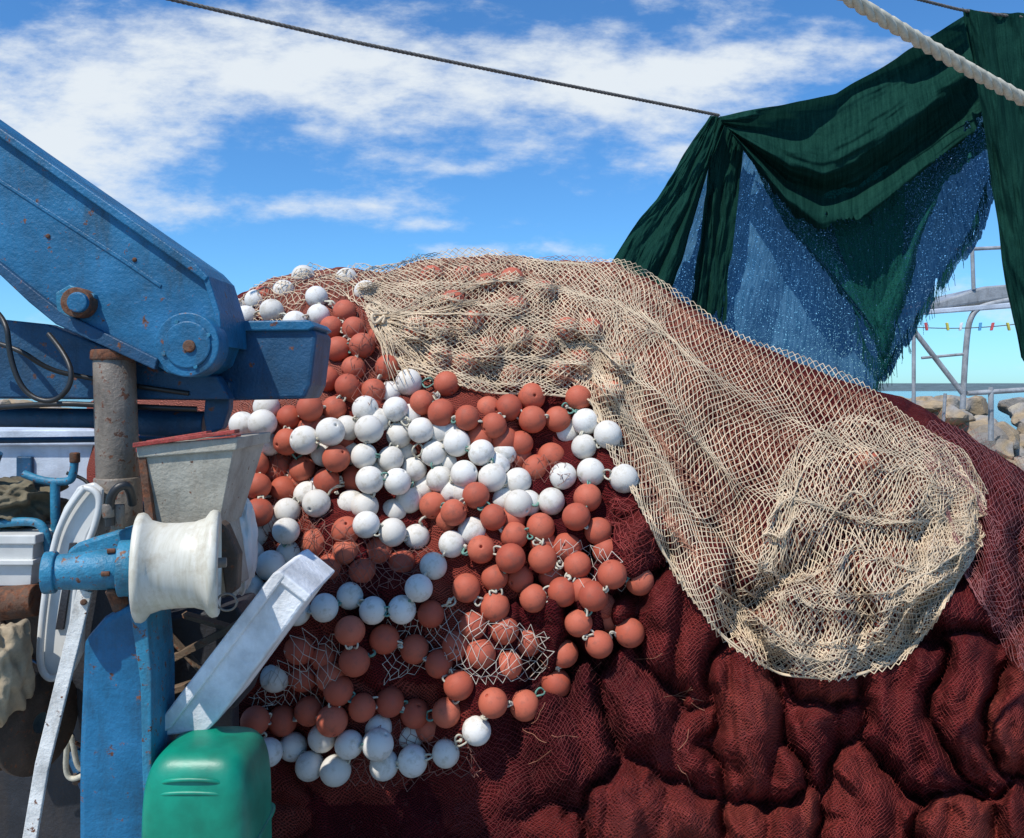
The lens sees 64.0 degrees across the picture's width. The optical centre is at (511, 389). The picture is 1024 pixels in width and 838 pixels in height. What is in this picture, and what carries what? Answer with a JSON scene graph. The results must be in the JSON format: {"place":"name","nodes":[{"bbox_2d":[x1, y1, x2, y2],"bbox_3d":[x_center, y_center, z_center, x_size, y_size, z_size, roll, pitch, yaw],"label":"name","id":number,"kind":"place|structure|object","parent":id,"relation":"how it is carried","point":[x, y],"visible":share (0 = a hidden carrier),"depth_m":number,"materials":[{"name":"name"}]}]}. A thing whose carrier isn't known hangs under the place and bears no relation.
{"place":"outdoors","nodes":[
{"label":"outdoors","id":0,"kind":"place"},
{"bbox_2d":[0,0,1023,382],"label":"sky","id":1,"kind":"structure","parent":0,"point":[264,151],"materials":[{"name":"blue"}]},
{"bbox_2d":[17,391,1023,429],"bbox_3d":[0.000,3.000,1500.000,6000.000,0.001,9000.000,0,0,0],"label":"sea","id":2,"kind":"structure","parent":0,"point":[999,416],"depth_m":349.19,"materials":[{"name":"blue liquid"}]},
{"bbox_2d":[0,395,1023,469],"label":"rock breakwater","id":3,"kind":"object","parent":2,"relation":"in","point":[1008,441],"visible":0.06,"depth_m":21.40,"materials":[{"name":"stone"}]},
{"bbox_2d":[612,7,1023,390],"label":"green shade tarp","id":4,"kind":"object","parent":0,"point":[854,167],"visible":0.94,"depth_m":5.14,"materials":[{"name":"green fabric"}]},
{"bbox_2d":[166,0,719,116],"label":"mooring line","id":5,"kind":"object","parent":4,"relation":"attached to","point":[257,19],"visible":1,"depth_m":4.25,"materials":[{"name":"grey fabric"}]},
{"bbox_2d":[917,0,1022,17],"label":"line","id":6,"kind":"object","parent":4,"relation":"attached to","point":[959,9],"visible":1,"depth_m":4.73,"materials":[{"name":"fabric"}]},
{"bbox_2d":[838,0,1023,105],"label":"thick rope","id":7,"kind":"object","parent":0,"point":[894,25],"visible":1,"depth_m":2.18,"materials":[{"name":"white fabric"}]},
{"bbox_2d":[868,383,1023,390],"bbox_3d":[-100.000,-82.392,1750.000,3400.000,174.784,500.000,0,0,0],"label":"hills","id":8,"kind":"structure","parent":0,"point":[928,386],"depth_m":1687.47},
{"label":"quay ground","id":9,"kind":"structure","parent":0,"visible":0},
{"bbox_2d":[0,427,94,499],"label":"boat superstructure","id":10,"kind":"object","parent":9,"relation":"on","point":[51,460],"visible":0.23,"depth_m":5.50,"materials":[{"name":"paint"}]},
{"bbox_2d":[0,451,260,837],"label":"deck machinery","id":11,"kind":"object","parent":9,"relation":"on","point":[199,635],"visible":0.13,"depth_m":2.75,"materials":[{"name":"metal"}]},
{"bbox_2d":[0,618,34,727],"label":"jute sack","id":12,"kind":"object","parent":11,"relation":"on","point":[17,681],"visible":1,"depth_m":2.32,"materials":[{"name":"beige fabric"}]},
{"bbox_2d":[0,523,51,585],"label":"white crate","id":13,"kind":"object","parent":11,"relation":"on","point":[21,551],"visible":0.45,"depth_m":2.61,"materials":[{"name":"plastic"}]},
{"bbox_2d":[0,476,68,528],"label":"crumpled tarp","id":14,"kind":"object","parent":13,"relation":"on","point":[20,496],"visible":0.53,"depth_m":2.73,"materials":[{"name":"fabric"}]},
{"bbox_2d":[0,671,77,776],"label":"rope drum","id":15,"kind":"object","parent":11,"relation":"attached to","point":[21,732],"visible":0.59,"depth_m":2.45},
{"bbox_2d":[0,452,79,551],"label":"blue pipe handle","id":16,"kind":"object","parent":11,"relation":"attached to","point":[55,484],"visible":0.88,"depth_m":2.69,"materials":[{"name":"paint"}]},
{"bbox_2d":[39,481,242,837],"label":"net hauler roller","id":17,"kind":"object","parent":11,"relation":"attached to","point":[146,572],"visible":1,"depth_m":2.26,"materials":[{"name":"metal"}]},
{"bbox_2d":[22,590,92,837],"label":"flat bar","id":18,"kind":"object","parent":17,"relation":"attached to","point":[73,638],"visible":0.88,"depth_m":2.30,"materials":[{"name":"white paint"}]},
{"bbox_2d":[142,726,274,837],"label":"green plastic tub","id":19,"kind":"object","parent":17,"relation":"attached to","point":[213,782],"visible":0.98,"depth_m":2.18,"materials":[{"name":"green plastic"}]},
{"bbox_2d":[0,120,331,536],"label":"crane boom","id":20,"kind":"object","parent":11,"relation":"attached to","point":[136,307],"visible":0.98,"depth_m":2.55,"materials":[{"name":"blue paint"}]},
{"bbox_2d":[36,482,103,681],"bbox_3d":[-1.343,0.585,2.525,0.208,0.600,0.110,0,0,0],"label":"white rack","id":21,"kind":"object","parent":20,"relation":"attached to","point":[79,519],"visible":0.61,"depth_m":2.50,"materials":[{"name":"plastic"}]},
{"bbox_2d":[133,429,270,593],"bbox_3d":[-0.958,0.379,2.542,0.318,0.525,0.345,0,0,0],"label":"metal hopper","id":22,"kind":"object","parent":20,"relation":"attached to","point":[193,477],"visible":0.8,"depth_m":2.40,"materials":[{"name":"paint"}]},
{"bbox_2d":[232,498,257,595],"bbox_3d":[-0.920,0.516,2.751,0.118,0.355,0.187,0,0,0],"label":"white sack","id":23,"kind":"object","parent":11,"relation":"on","point":[249,527],"visible":0.27,"depth_m":2.73,"materials":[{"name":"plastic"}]},
{"bbox_2d":[165,549,334,734],"bbox_3d":[-0.793,0.757,2.500,0.436,0.477,0.330,0,0,0],"label":"white metal beam","id":24,"kind":"object","parent":11,"relation":"attached to","point":[230,669],"visible":0.93,"depth_m":2.35,"materials":[{"name":"white metal"}]},
{"bbox_2d":[87,254,1023,837],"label":"fishing net pile","id":25,"kind":"object","parent":9,"relation":"on","point":[681,720],"visible":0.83,"depth_m":3.48,"materials":[{"name":"fabric"}]},
{"bbox_2d":[229,265,881,786],"bbox_3d":[0.096,0.479,3.965,3.282,2.337,1.274,0,0,0],"label":"fishing float line","id":26,"kind":"object","parent":25,"relation":"on","point":[397,465],"visible":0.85,"depth_m":3.54,"materials":[{"name":"orange plastic"}]},
{"bbox_2d":[239,247,987,681],"bbox_3d":[0.345,0.213,3.971,4.016,2.006,1.360,0,0,0],"label":"beige fishing net","id":27,"kind":"object","parent":25,"relation":"on","point":[957,559],"visible":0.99,"depth_m":3.79,"materials":[{"name":"beige fabric"}]},
{"bbox_2d":[907,246,1023,440],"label":"boat canopy frame","id":28,"kind":"object","parent":9,"relation":"on","point":[974,300],"visible":0.75,"depth_m":8.98,"materials":[{"name":"grey metal"}]},
{"bbox_2d":[917,323,1013,330],"bbox_3d":[4.720,-0.652,8.495,1.023,0.082,0.030,0,0,0],"label":"clothes line","id":29,"kind":"object","parent":28,"relation":"attached to","point":[960,328],"visible":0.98,"depth_m":8.49,"materials":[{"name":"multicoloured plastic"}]}
]}

